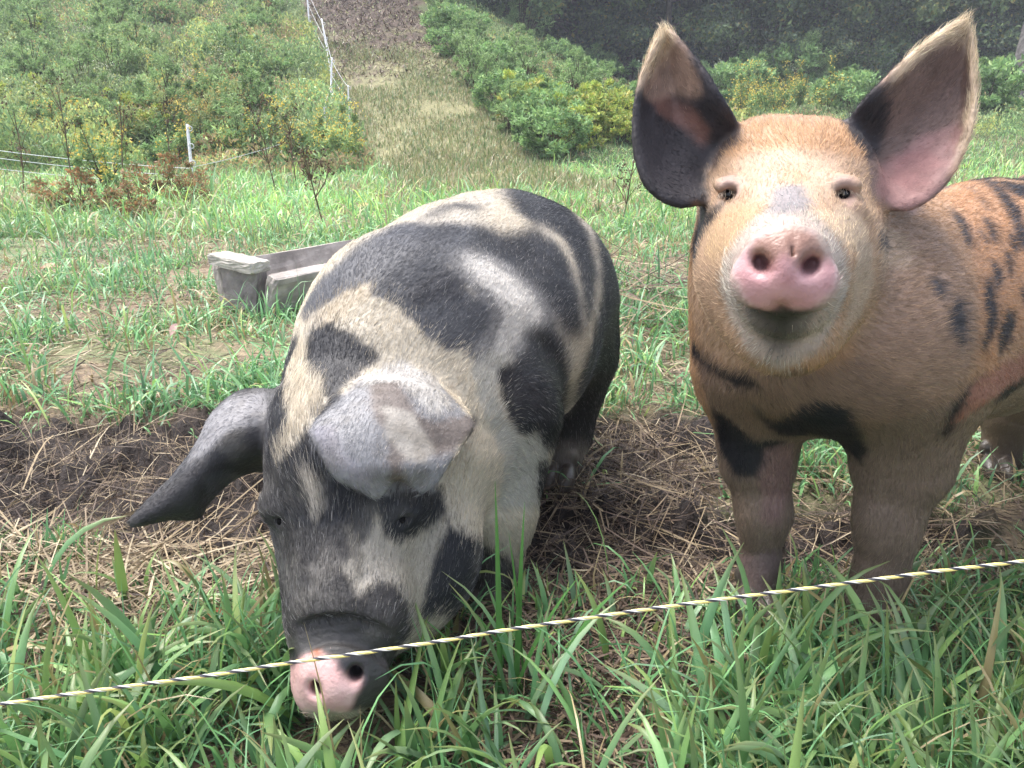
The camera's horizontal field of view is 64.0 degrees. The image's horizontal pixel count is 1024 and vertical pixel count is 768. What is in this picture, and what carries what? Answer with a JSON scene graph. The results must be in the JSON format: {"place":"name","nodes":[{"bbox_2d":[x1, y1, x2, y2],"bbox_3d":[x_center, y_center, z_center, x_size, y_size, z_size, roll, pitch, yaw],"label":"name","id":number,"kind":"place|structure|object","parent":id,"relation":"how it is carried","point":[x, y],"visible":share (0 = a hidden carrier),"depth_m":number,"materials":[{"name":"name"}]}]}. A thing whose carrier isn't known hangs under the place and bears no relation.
{"place":"outdoors","nodes":[
{"label":"outdoors","id":0,"kind":"place"},
{"bbox_2d":[0,0,1023,767],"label":"ground","id":1,"kind":"structure","parent":0,"point":[218,348],"depth_m":1.89,"materials":[{"name":"soil"}]},
{"bbox_2d":[1,92,40,194],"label":"dry weed","id":2,"kind":"object","parent":1,"relation":"on","point":[21,156],"visible":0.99,"depth_m":6.67,"materials":[{"name":"brown plant"}]},
{"bbox_2d":[0,27,60,87],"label":"shrub","id":3,"kind":"object","parent":1,"relation":"on","point":[25,62],"visible":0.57,"depth_m":13.71,"materials":[{"name":"green plant"}]},
{"bbox_2d":[7,0,58,50],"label":"shrub","id":4,"kind":"object","parent":1,"relation":"on","point":[45,22],"visible":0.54,"depth_m":16.12,"materials":[{"name":"green plant"}]},
{"bbox_2d":[32,69,81,193],"bbox_3d":[-3.691,-2.044,6.822,0.388,1.086,0.292,19,29,39],"label":"dry weed","id":5,"kind":"object","parent":1,"relation":"on","point":[64,129],"visible":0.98,"depth_m":6.75,"materials":[{"name":"brown plant"}]},
{"bbox_2d":[40,41,108,103],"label":"shrub","id":6,"kind":"object","parent":1,"relation":"on","point":[86,57],"visible":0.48,"depth_m":12.32,"materials":[{"name":"green plant"}]},
{"bbox_2d":[25,166,125,214],"bbox_3d":[-3.122,-1.320,5.898,0.569,0.508,0.671,10,24,24],"label":"shrub","id":7,"kind":"object","parent":1,"relation":"on","point":[84,176],"visible":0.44,"depth_m":5.82,"materials":[{"name":"brown plant"}]},
{"bbox_2d":[50,81,122,142],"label":"shrub","id":8,"kind":"object","parent":1,"relation":"on","point":[110,94],"visible":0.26,"depth_m":11.12,"materials":[{"name":"green plant"}]},
{"bbox_2d":[63,98,139,189],"bbox_3d":[-3.809,-2.107,7.651,0.664,1.048,0.540,-9,24,-22],"label":"goldenrod","id":9,"kind":"object","parent":1,"relation":"on","point":[102,173],"visible":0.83,"depth_m":7.66,"materials":[{"name":"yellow plant"}]},
{"bbox_2d":[83,22,143,85],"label":"shrub","id":10,"kind":"object","parent":1,"relation":"on","point":[130,52],"visible":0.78,"depth_m":13.72,"materials":[{"name":"green plant"}]},
{"bbox_2d":[87,0,139,52],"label":"shrub","id":11,"kind":"object","parent":1,"relation":"on","point":[97,21],"visible":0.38,"depth_m":15.88,"materials":[{"name":"green plant"}]},
{"bbox_2d":[99,87,143,196],"bbox_3d":[-3.326,-2.044,7.029,0.318,0.943,0.441,-3,22,-7],"label":"dry weed","id":12,"kind":"object","parent":1,"relation":"on","point":[122,132],"visible":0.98,"depth_m":7.00,"materials":[{"name":"brown plant"}]},
{"bbox_2d":[107,100,152,151],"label":"goldenrod","id":13,"kind":"object","parent":1,"relation":"on","point":[140,124],"visible":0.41,"depth_m":11.12,"materials":[{"name":"green plant"}]},
{"bbox_2d":[97,178,172,218],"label":"shrub","id":14,"kind":"object","parent":1,"relation":"on","point":[126,187],"visible":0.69,"depth_m":5.71,"materials":[{"name":"brown plant"}]},
{"bbox_2d":[116,11,165,68],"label":"shrub","id":15,"kind":"object","parent":1,"relation":"on","point":[155,38],"visible":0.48,"depth_m":14.66,"materials":[{"name":"green plant"}]},
{"bbox_2d":[117,102,173,145],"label":"shrub","id":16,"kind":"object","parent":1,"relation":"on","point":[147,114],"visible":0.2,"depth_m":11.38,"materials":[{"name":"green plant"}]},
{"bbox_2d":[140,0,180,22],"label":"shrub","id":17,"kind":"object","parent":1,"relation":"on","point":[161,4],"visible":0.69,"depth_m":18.18,"materials":[{"name":"green plant"}]},
{"bbox_2d":[129,51,193,122],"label":"shrub","id":18,"kind":"object","parent":1,"relation":"on","point":[170,68],"visible":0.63,"depth_m":11.97,"materials":[{"name":"green plant"}]},
{"bbox_2d":[142,85,189,132],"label":"goldenrod","id":19,"kind":"object","parent":1,"relation":"on","point":[158,100],"visible":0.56,"depth_m":11.58,"materials":[{"name":"green plant"}]},
{"bbox_2d":[120,151,212,197],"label":"shrub","id":20,"kind":"object","parent":1,"relation":"on","point":[143,179],"visible":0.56,"depth_m":7.08,"materials":[{"name":"brown plant"}]},
{"bbox_2d":[139,131,194,163],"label":"shrub","id":21,"kind":"object","parent":1,"relation":"on","point":[149,155],"visible":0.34,"depth_m":10.32,"materials":[{"name":"green plant"}]},
{"bbox_2d":[153,100,196,163],"bbox_3d":[-4.216,-2.975,10.225,0.545,1.058,0.670,-5,23,-13],"label":"goldenrod","id":22,"kind":"object","parent":1,"relation":"on","point":[181,140],"visible":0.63,"depth_m":10.14,"materials":[{"name":"green plant"}]},
{"bbox_2d":[159,173,213,203],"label":"shrub","id":23,"kind":"object","parent":1,"relation":"on","point":[177,180],"visible":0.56,"depth_m":6.56,"materials":[{"name":"brown plant"}]},
{"bbox_2d":[0,0,375,176],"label":"undergrowth","id":24,"kind":"object","parent":1,"relation":"on","point":[175,39],"visible":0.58,"depth_m":12.61,"materials":[{"name":"green plant"}]},
{"bbox_2d":[165,91,219,151],"bbox_3d":[-4.188,-3.331,10.926,0.703,1.082,0.800,-9,24,-21],"label":"goldenrod","id":25,"kind":"object","parent":1,"relation":"on","point":[198,117],"visible":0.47,"depth_m":10.77,"materials":[{"name":"green plant"}]},
{"bbox_2d":[184,71,230,118],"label":"shrub","id":26,"kind":"object","parent":1,"relation":"on","point":[198,84],"visible":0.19,"depth_m":11.90,"materials":[{"name":"green plant"}]},
{"bbox_2d":[180,82,235,126],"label":"goldenrod","id":27,"kind":"object","parent":1,"relation":"on","point":[208,114],"visible":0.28,"depth_m":11.09,"materials":[{"name":"green plant"}]},
{"bbox_2d":[184,131,234,167],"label":"shrub","id":28,"kind":"object","parent":1,"relation":"on","point":[197,143],"visible":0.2,"depth_m":10.26,"materials":[{"name":"brown plant"}]},
{"bbox_2d":[202,73,254,126],"bbox_3d":[-3.968,-3.803,11.630,0.847,1.146,0.745,9,24,20],"label":"goldenrod","id":29,"kind":"object","parent":1,"relation":"on","point":[236,85],"visible":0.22,"depth_m":11.41,"materials":[{"name":"green plant"}]},
{"bbox_2d":[207,13,260,65],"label":"shrub","id":30,"kind":"object","parent":1,"relation":"on","point":[234,25],"visible":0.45,"depth_m":14.64,"materials":[{"name":"green plant"}]},
{"bbox_2d":[203,90,269,162],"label":"shrub","id":31,"kind":"object","parent":1,"relation":"on","point":[234,113],"visible":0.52,"depth_m":10.40,"materials":[{"name":"green plant"}]},
{"bbox_2d":[203,48,275,120],"bbox_3d":[-3.939,-4.233,12.065,1.000,1.329,0.978,-12,25,-28],"label":"shrub","id":32,"kind":"object","parent":1,"relation":"on","point":[242,68],"visible":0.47,"depth_m":11.92,"materials":[{"name":"green plant"}]},
{"bbox_2d":[227,70,281,114],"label":"shrub","id":33,"kind":"object","parent":1,"relation":"on","point":[259,83],"visible":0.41,"depth_m":12.07,"materials":[{"name":"green plant"}]},
{"bbox_2d":[237,87,285,189],"bbox_3d":[-2.138,-2.066,7.079,0.292,0.954,0.417,15,27,33],"label":"dry weed","id":34,"kind":"object","parent":1,"relation":"on","point":[257,122],"visible":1,"depth_m":7.02,"materials":[{"name":"brown plant"}]},
{"bbox_2d":[241,95,283,158],"bbox_3d":[-3.235,-3.166,10.569,0.674,1.064,0.548,-15,26,-32],"label":"goldenrod","id":35,"kind":"object","parent":1,"relation":"on","point":[270,125],"visible":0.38,"depth_m":10.42,"materials":[{"name":"green plant"}]},
{"bbox_2d":[253,53,297,79],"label":"shrub","id":36,"kind":"object","parent":1,"relation":"on","point":[286,61],"visible":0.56,"depth_m":14.08,"materials":[{"name":"green plant"}]},
{"bbox_2d":[207,239,355,316],"bbox_3d":[-0.631,-0.503,3.385,0.380,0.260,1.218,16,27,34],"label":"feed trough","id":37,"kind":"object","parent":1,"relation":"on","point":[232,271],"visible":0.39,"depth_m":2.95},
{"bbox_2d":[265,101,310,184],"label":"dry weed","id":38,"kind":"object","parent":1,"relation":"on","point":[291,146],"visible":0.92,"depth_m":7.23,"materials":[{"name":"brown plant"}]},
{"bbox_2d":[271,100,322,162],"bbox_3d":[-2.605,-2.976,10.211,0.552,1.071,0.679,13,26,29],"label":"goldenrod","id":39,"kind":"object","parent":1,"relation":"on","point":[303,136],"visible":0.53,"depth_m":10.14,"materials":[{"name":"green plant"}]},
{"bbox_2d":[278,131,334,221],"bbox_3d":[-1.294,-1.306,5.293,0.364,0.646,0.312,-16,27,-34],"label":"dry weed","id":40,"kind":"object","parent":1,"relation":"on","point":[309,175],"visible":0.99,"depth_m":5.26,"materials":[{"name":"brown plant"}]},
{"bbox_2d":[306,93,352,141],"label":"goldenrod","id":41,"kind":"object","parent":1,"relation":"on","point":[342,110],"visible":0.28,"depth_m":10.65,"materials":[{"name":"green plant"}]},
{"bbox_2d":[318,101,366,159],"bbox_3d":[-2.122,-2.954,10.157,0.663,1.046,0.539,-17,27,-35],"label":"goldenrod","id":42,"kind":"object","parent":1,"relation":"on","point":[350,144],"visible":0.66,"depth_m":10.04,"materials":[{"name":"green plant"}]},
{"bbox_2d":[126,188,620,721],"bbox_3d":[-0.156,0.002,1.407,0.546,0.578,1.126,7,23,18],"label":"pig","id":43,"kind":"object","parent":1,"relation":"on","point":[424,406],"visible":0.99,"depth_m":1.11},
{"bbox_2d":[422,23,461,56],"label":"shrub","id":44,"kind":"object","parent":1,"relation":"on","point":[449,50],"visible":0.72,"depth_m":15.50,"materials":[{"name":"green plant"}]},
{"bbox_2d":[418,0,471,37],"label":"shrub","id":45,"kind":"object","parent":1,"relation":"on","point":[433,19],"visible":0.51,"depth_m":16.89,"materials":[{"name":"green plant"}]},
{"bbox_2d":[444,8,494,38],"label":"shrub","id":46,"kind":"object","parent":1,"relation":"on","point":[471,15],"visible":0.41,"depth_m":16.77,"materials":[{"name":"green plant"}]},
{"bbox_2d":[451,20,488,61],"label":"shrub","id":47,"kind":"object","parent":1,"relation":"on","point":[457,41],"visible":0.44,"depth_m":14.98,"materials":[{"name":"green plant"}]},
{"bbox_2d":[451,34,494,86],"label":"shrub","id":48,"kind":"object","parent":1,"relation":"on","point":[467,78],"visible":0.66,"depth_m":13.88,"materials":[{"name":"green plant"}]},
{"bbox_2d":[468,51,506,93],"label":"shrub","id":49,"kind":"object","parent":1,"relation":"on","point":[472,60],"visible":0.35,"depth_m":13.49,"materials":[{"name":"green plant"}]},
{"bbox_2d":[471,36,512,68],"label":"shrub","id":50,"kind":"object","parent":1,"relation":"on","point":[501,48],"visible":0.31,"depth_m":14.49,"materials":[{"name":"green plant"}]},
{"bbox_2d":[470,68,517,112],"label":"shrub","id":51,"kind":"object","parent":1,"relation":"on","point":[480,89],"visible":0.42,"depth_m":12.65,"materials":[{"name":"green plant"}]},
{"bbox_2d":[0,198,1023,767],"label":"grass","id":52,"kind":"structure","parent":1,"relation":"on","point":[824,688],"depth_m":1.04,"materials":[{"name":"green plant"}]},
{"bbox_2d":[0,0,1023,767],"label":"straw","id":53,"kind":"object","parent":1,"relation":"on","point":[136,568],"visible":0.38,"depth_m":1.42,"materials":[{"name":"beige plant"}]},
{"bbox_2d":[0,0,1023,244],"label":"field grass","id":54,"kind":"structure","parent":1,"relation":"on","point":[242,188],"depth_m":7.45,"materials":[{"name":"green plant"}]},
{"bbox_2d":[489,77,535,130],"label":"shrub","id":55,"kind":"object","parent":1,"relation":"on","point":[505,97],"visible":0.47,"depth_m":11.71,"materials":[{"name":"green plant"}]},
{"bbox_2d":[504,23,535,56],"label":"shrub","id":56,"kind":"object","parent":1,"relation":"on","point":[514,39],"visible":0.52,"depth_m":15.71,"materials":[{"name":"green plant"}]},
{"bbox_2d":[487,62,558,100],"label":"shrub","id":57,"kind":"object","parent":1,"relation":"on","point":[519,73],"visible":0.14,"depth_m":12.69,"materials":[{"name":"green plant"}]},
{"bbox_2d":[494,68,554,118],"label":"shrub","id":58,"kind":"object","parent":1,"relation":"on","point":[510,73],"visible":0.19,"depth_m":12.15,"materials":[{"name":"green plant"}]},
{"bbox_2d":[506,34,545,77],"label":"shrub","id":59,"kind":"object","parent":1,"relation":"on","point":[528,59],"visible":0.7,"depth_m":14.25,"materials":[{"name":"green plant"}]},
{"bbox_2d":[496,0,557,43],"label":"shrub","id":60,"kind":"object","parent":1,"relation":"on","point":[516,12],"visible":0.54,"depth_m":22.97,"materials":[{"name":"green plant"}]},
{"bbox_2d":[424,486,633,703],"bbox_3d":[0.013,0.273,1.022,0.239,0.340,0.154,11,24,25],"label":"grass tuft","id":61,"kind":"object","parent":1,"relation":"on","point":[500,625],"visible":0.72,"depth_m":1.03,"materials":[{"name":"green plant"}]},
{"bbox_2d":[492,0,566,25],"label":"tree","id":62,"kind":"object","parent":1,"relation":"on","point":[559,3],"visible":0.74,"depth_m":22.77,"materials":[{"name":"green plant"}]},
{"bbox_2d":[501,81,584,137],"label":"shrub","id":63,"kind":"object","parent":1,"relation":"on","point":[521,105],"visible":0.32,"depth_m":11.35,"materials":[{"name":"green plant"}]},
{"bbox_2d":[511,99,593,157],"bbox_3d":[0.460,-3.296,10.883,1.106,0.980,1.148,17,27,35],"label":"shrub","id":64,"kind":"object","parent":1,"relation":"on","point":[532,140],"visible":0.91,"depth_m":10.71,"materials":[{"name":"green plant"}]},
{"bbox_2d":[537,34,576,63],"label":"shrub","id":65,"kind":"object","parent":1,"relation":"on","point":[551,46],"visible":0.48,"depth_m":18.79,"materials":[{"name":"green plant"}]},
{"bbox_2d":[549,45,596,91],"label":"shrub","id":66,"kind":"object","parent":1,"relation":"on","point":[566,75],"visible":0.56,"depth_m":13.31,"materials":[{"name":"green plant"}]},
{"bbox_2d":[498,0,653,71],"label":"tree","id":67,"kind":"object","parent":1,"relation":"on","point":[600,22],"visible":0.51,"depth_m":24.57,"materials":[{"name":"green plant"}]},
{"bbox_2d":[546,105,608,151],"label":"shrub","id":68,"kind":"object","parent":1,"relation":"on","point":[579,108],"visible":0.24,"depth_m":11.16,"materials":[{"name":"green plant"}]},
{"bbox_2d":[563,81,612,134],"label":"shrub","id":69,"kind":"object","parent":1,"relation":"on","point":[596,99],"visible":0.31,"depth_m":11.69,"materials":[{"name":"green plant"}]},
{"bbox_2d":[574,43,632,79],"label":"shrub","id":70,"kind":"object","parent":1,"relation":"on","point":[597,56],"visible":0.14,"depth_m":24.32,"materials":[{"name":"green plant"}]},
{"bbox_2d":[532,3,678,62],"bbox_3d":[3.277,-13.507,27.399,5.195,6.950,5.526,12,25,28],"label":"tree","id":71,"kind":"object","parent":1,"relation":"on","point":[558,36],"visible":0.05,"depth_m":27.28,"materials":[{"name":"green plant"}]},
{"bbox_2d":[586,60,625,104],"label":"shrub","id":72,"kind":"object","parent":1,"relation":"on","point":[608,72],"visible":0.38,"depth_m":13.52,"materials":[{"name":"green plant"}]},
{"bbox_2d":[587,101,626,137],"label":"shrub","id":73,"kind":"object","parent":1,"relation":"on","point":[610,112],"visible":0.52,"depth_m":11.65,"materials":[{"name":"green plant"}]},
{"bbox_2d":[589,80,634,121],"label":"shrub","id":74,"kind":"object","parent":1,"relation":"on","point":[622,97],"visible":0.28,"depth_m":12.05,"materials":[{"name":"green plant"}]},
{"bbox_2d":[598,105,632,142],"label":"shrub","id":75,"kind":"object","parent":1,"relation":"on","point":[623,131],"visible":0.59,"depth_m":11.54,"materials":[{"name":"green plant"}]},
{"bbox_2d":[546,0,737,83],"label":"tree","id":76,"kind":"object","parent":1,"relation":"on","point":[580,15],"visible":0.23,"depth_m":24.95,"materials":[{"name":"green plant"}]},
{"bbox_2d":[587,0,759,48],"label":"tree","id":77,"kind":"object","parent":1,"relation":"on","point":[669,9],"visible":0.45,"depth_m":24.71,"materials":[{"name":"green plant"}]},
{"bbox_2d":[615,0,780,67],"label":"tree","id":78,"kind":"object","parent":1,"relation":"on","point":[704,54],"visible":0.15,"depth_m":25.04,"materials":[{"name":"green plant"}]},
{"bbox_2d":[423,0,1023,140],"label":"rough field","id":79,"kind":"structure","parent":1,"relation":"on","point":[1004,118],"depth_m":15.89,"materials":[{"name":"green plant"}]},
{"bbox_2d":[705,56,754,100],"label":"shrub","id":80,"kind":"object","parent":1,"relation":"on","point":[717,74],"visible":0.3,"depth_m":19.23,"materials":[{"name":"green plant"}]},
{"bbox_2d":[730,59,761,112],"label":"goldenrod","id":81,"kind":"object","parent":1,"relation":"on","point":[748,74],"visible":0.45,"depth_m":17.92,"materials":[{"name":"green plant"}]},
{"bbox_2d":[714,51,779,101],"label":"shrub","id":82,"kind":"object","parent":1,"relation":"on","point":[763,71],"visible":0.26,"depth_m":20.01,"materials":[{"name":"green plant"}]},
{"bbox_2d":[726,63,769,121],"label":"goldenrod","id":83,"kind":"object","parent":1,"relation":"on","point":[751,102],"visible":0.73,"depth_m":14.57,"materials":[{"name":"green plant"}]},
{"bbox_2d":[694,0,828,67],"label":"tree","id":84,"kind":"object","parent":1,"relation":"on","point":[772,8],"visible":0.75,"depth_m":23.94,"materials":[{"name":"green plant"}]},
{"bbox_2d":[733,44,791,87],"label":"shrub","id":85,"kind":"object","parent":1,"relation":"on","point":[743,56],"visible":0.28,"depth_m":23.82,"materials":[{"name":"green plant"}]},
{"bbox_2d":[759,68,795,112],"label":"goldenrod","id":86,"kind":"object","parent":1,"relation":"on","point":[785,95],"visible":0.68,"depth_m":17.21,"materials":[{"name":"green plant"}]},
{"bbox_2d":[757,36,822,88],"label":"shrub","id":87,"kind":"object","parent":1,"relation":"on","point":[814,40],"visible":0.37,"depth_m":23.33,"materials":[{"name":"green plant"}]},
{"bbox_2d":[776,60,808,106],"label":"goldenrod","id":88,"kind":"object","parent":1,"relation":"on","point":[799,86],"visible":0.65,"depth_m":18.86,"materials":[{"name":"green plant"}]},
{"bbox_2d":[689,0,904,47],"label":"tree","id":89,"kind":"object","parent":1,"relation":"on","point":[855,7],"visible":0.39,"depth_m":24.62,"materials":[{"name":"green plant"}]},
{"bbox_2d":[788,59,813,107],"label":"goldenrod","id":90,"kind":"object","parent":1,"relation":"on","point":[799,98],"visible":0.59,"depth_m":19.00,"materials":[{"name":"green plant"}]},
{"bbox_2d":[790,29,837,85],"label":"shrub","id":91,"kind":"object","parent":1,"relation":"on","point":[824,66],"visible":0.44,"depth_m":23.43,"materials":[{"name":"green plant"}]},
{"bbox_2d":[631,8,1023,640],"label":"pig","id":92,"kind":"object","parent":1,"relation":"on","point":[855,284],"visible":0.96,"depth_m":0.97},
{"bbox_2d":[808,55,852,114],"bbox_3d":[6.736,-6.212,17.555,0.805,1.563,0.990,-3,22,-6],"label":"goldenrod","id":93,"kind":"object","parent":1,"relation":"on","point":[826,97],"visible":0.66,"depth_m":17.57,"materials":[{"name":"green plant"}]},
{"bbox_2d":[765,0,901,74],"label":"tree","id":94,"kind":"object","parent":1,"relation":"on","point":[864,28],"visible":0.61,"depth_m":23.74,"materials":[{"name":"green plant"}]},
{"bbox_2d":[807,66,865,107],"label":"shrub","id":95,"kind":"object","parent":1,"relation":"on","point":[815,86],"visible":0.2,"depth_m":18.23,"materials":[{"name":"green plant"}]},
{"bbox_2d":[820,63,880,112],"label":"shrub","id":96,"kind":"object","parent":1,"relation":"on","point":[862,79],"visible":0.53,"depth_m":17.20,"materials":[{"name":"green plant"}]},
{"bbox_2d":[769,0,944,56],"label":"tree","id":97,"kind":"object","parent":1,"relation":"on","point":[890,3],"visible":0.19,"depth_m":23.91,"materials":[{"name":"green plant"}]},
{"bbox_2d":[836,40,897,81],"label":"shrub","id":98,"kind":"object","parent":1,"relation":"on","point":[884,73],"visible":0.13,"depth_m":24.56,"materials":[{"name":"green plant"}]},
{"bbox_2d":[866,30,922,77],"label":"shrub","id":99,"kind":"object","parent":1,"relation":"on","point":[908,46],"visible":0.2,"depth_m":24.27,"materials":[{"name":"green plant"}]},
{"bbox_2d":[787,0,1014,74],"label":"tree","id":100,"kind":"object","parent":1,"relation":"on","point":[924,13],"visible":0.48,"depth_m":23.60,"materials":[{"name":"green plant"}]},
{"bbox_2d":[874,0,1020,65],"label":"tree","id":101,"kind":"object","parent":1,"relation":"on","point":[1001,47],"visible":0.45,"depth_m":22.99,"materials":[{"name":"green plant"}]},
{"bbox_2d":[920,1,1023,57],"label":"tree","id":102,"kind":"object","parent":1,"relation":"on","point":[1006,18],"visible":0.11,"depth_m":25.24,"materials":[{"name":"green plant"}]},
{"bbox_2d":[977,56,1016,109],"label":"shrub","id":103,"kind":"object","parent":1,"relation":"on","point":[984,60],"visible":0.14,"depth_m":15.74,"materials":[{"name":"green plant"}]},
{"bbox_2d":[977,54,1023,117],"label":"shrub","id":104,"kind":"object","parent":1,"relation":"on","point":[992,100],"visible":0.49,"depth_m":15.61,"materials":[{"name":"green plant"}]},
{"bbox_2d":[0,559,1023,705],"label":"electric fence string","id":105,"kind":"object","parent":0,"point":[314,659],"visible":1,"depth_m":0.62,"materials":[{"name":"yellow"}]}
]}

